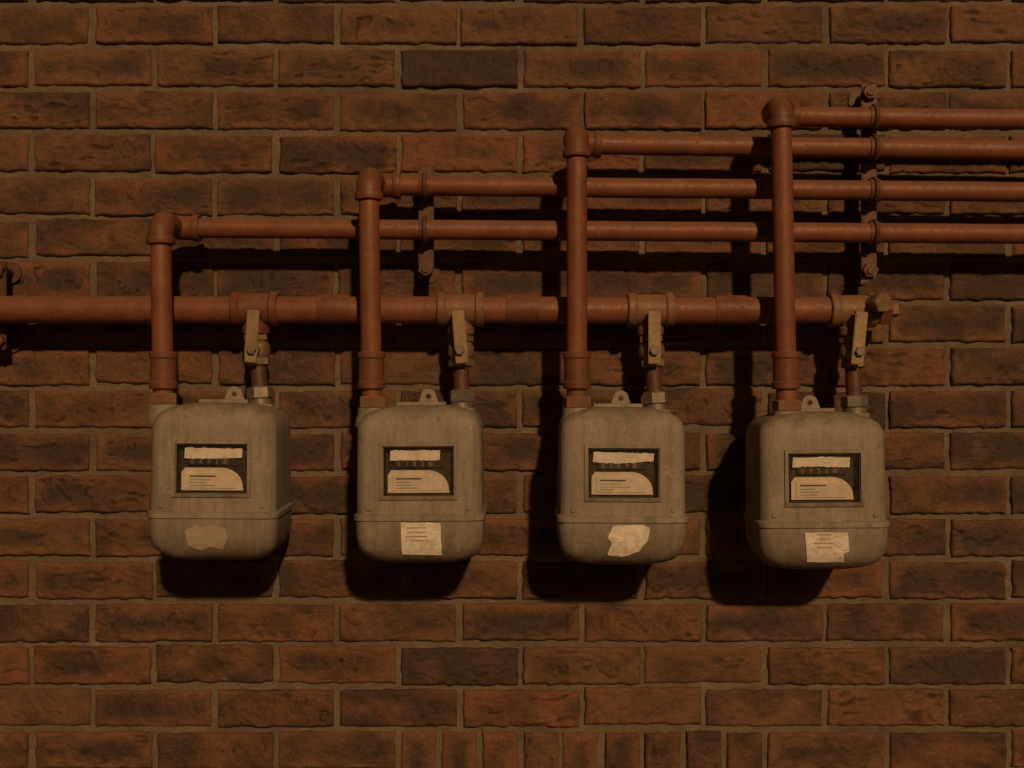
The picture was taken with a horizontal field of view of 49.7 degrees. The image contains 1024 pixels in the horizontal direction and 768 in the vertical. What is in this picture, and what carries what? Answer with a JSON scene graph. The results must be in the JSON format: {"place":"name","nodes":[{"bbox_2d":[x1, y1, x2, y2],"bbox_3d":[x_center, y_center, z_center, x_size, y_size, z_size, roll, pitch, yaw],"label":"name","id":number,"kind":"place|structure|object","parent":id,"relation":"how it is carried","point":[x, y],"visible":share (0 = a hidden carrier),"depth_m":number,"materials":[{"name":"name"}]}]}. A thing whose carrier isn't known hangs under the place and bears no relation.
{"place":"outdoors","nodes":[
{"label":"outdoors","id":0,"kind":"place"},
{"label":"ground","id":1,"kind":"structure","parent":0,"visible":0},
{"bbox_2d":[0,0,1023,767],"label":"bricks","id":2,"kind":"object","parent":1,"relation":"on","point":[430,366],"visible":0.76,"depth_m":1.80,"materials":[{"name":"brown brick"}]},
{"bbox_2d":[0,0,1023,767],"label":"mortar joints","id":3,"kind":"object","parent":2,"relation":"attached to","point":[32,598],"visible":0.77,"depth_m":1.81,"materials":[{"name":"concrete"}]},
{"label":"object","id":4,"kind":"object","parent":1,"relation":"on","visible":0},
{"bbox_2d":[0,261,21,352],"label":"pipe bracket","id":5,"kind":"object","parent":4,"relation":"attached to","point":[10,273],"visible":0.87,"depth_m":1.78,"materials":[{"name":"metal"}]},
{"bbox_2d":[0,291,899,336],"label":"gas main pipe","id":6,"kind":"object","parent":5,"relation":"attached to","point":[829,310],"visible":0.89,"depth_m":1.71,"materials":[{"name":"brown metal"}]},
{"bbox_2d":[244,309,273,403],"bbox_3d":[-0.394,-0.038,1.712,0.047,0.153,0.064,0,0,0],"label":"gas valve","id":7,"kind":"object","parent":6,"relation":"attached to","point":[257,350],"visible":0.92,"depth_m":1.70,"materials":[{"name":"paint"}]},
{"bbox_2d":[448,310,473,407],"bbox_3d":[-0.079,-0.035,1.712,0.041,0.156,0.063,0,0,0],"label":"gas valve","id":8,"kind":"object","parent":6,"relation":"attached to","point":[461,353],"visible":0.89,"depth_m":1.70,"materials":[{"name":"paint"}]},
{"bbox_2d":[638,311,667,409],"bbox_3d":[0.220,-0.033,1.712,0.046,0.158,0.063,0,0,0],"label":"gas valve","id":9,"kind":"object","parent":6,"relation":"attached to","point":[651,350],"visible":0.94,"depth_m":1.70,"materials":[{"name":"paint"}]},
{"bbox_2d":[839,311,868,412],"bbox_3d":[0.531,-0.030,1.712,0.042,0.162,0.063,0,0,0],"label":"gas valve","id":10,"kind":"object","parent":6,"relation":"attached to","point":[852,355],"visible":0.94,"depth_m":1.70,"materials":[{"name":"paint"}]},
{"bbox_2d":[417,166,439,282],"bbox_3d":[-0.136,-0.256,1.751,0.036,0.184,0.096,0,0,0],"label":"pipe bracket","id":11,"kind":"object","parent":4,"relation":"attached to","point":[428,271],"visible":0.94,"depth_m":1.75,"materials":[{"name":"metal"}]},
{"bbox_2d":[848,84,882,284],"bbox_3d":[0.564,-0.320,1.751,0.036,0.317,0.096,0,0,0],"label":"pipe bracket","id":12,"kind":"object","parent":4,"relation":"attached to","point":[866,269],"visible":0.93,"depth_m":1.74,"materials":[{"name":"metal"}]},
{"bbox_2d":[146,211,1023,403],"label":"gas pipe","id":13,"kind":"object","parent":12,"relation":"attached to","point":[166,230],"visible":0.99,"depth_m":1.71,"materials":[{"name":"brown metal"}]},
{"bbox_2d":[146,386,292,559],"bbox_3d":[-0.444,0.133,1.673,0.208,0.259,0.164,0,0,0],"label":"gas meter","id":14,"kind":"object","parent":13,"relation":"attached to","point":[220,479],"visible":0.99,"depth_m":1.60,"materials":[{"name":"metal"}]},
{"bbox_2d":[355,167,1023,407],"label":"gas pipe","id":15,"kind":"object","parent":12,"relation":"attached to","point":[374,186],"visible":0.97,"depth_m":1.71,"materials":[{"name":"brown metal"}]},
{"bbox_2d":[354,389,486,561],"bbox_3d":[-0.137,0.137,1.673,0.196,0.259,0.160,0,0,0],"label":"gas meter","id":16,"kind":"object","parent":15,"relation":"attached to","point":[420,480],"visible":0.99,"depth_m":1.60,"materials":[{"name":"metal"}]},
{"bbox_2d":[563,125,1023,407],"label":"gas pipe","id":17,"kind":"object","parent":12,"relation":"attached to","point":[581,144],"visible":1,"depth_m":1.71,"materials":[{"name":"brown metal"}]},
{"bbox_2d":[555,390,687,563],"bbox_3d":[0.162,0.139,1.673,0.192,0.259,0.161,0,0,0],"label":"gas meter","id":18,"kind":"object","parent":17,"relation":"attached to","point":[621,484],"visible":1,"depth_m":1.60,"materials":[{"name":"metal"}]},
{"bbox_2d":[761,96,1023,410],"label":"gas pipe","id":19,"kind":"object","parent":12,"relation":"attached to","point":[783,118],"visible":0.99,"depth_m":1.65,"materials":[{"name":"brown metal"}]},
{"bbox_2d":[743,395,889,568],"bbox_3d":[0.458,0.147,1.673,0.200,0.259,0.167,0,0,0],"label":"gas meter","id":20,"kind":"object","parent":19,"relation":"attached to","point":[815,487],"visible":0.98,"depth_m":1.60,"materials":[{"name":"metal"}]}
]}

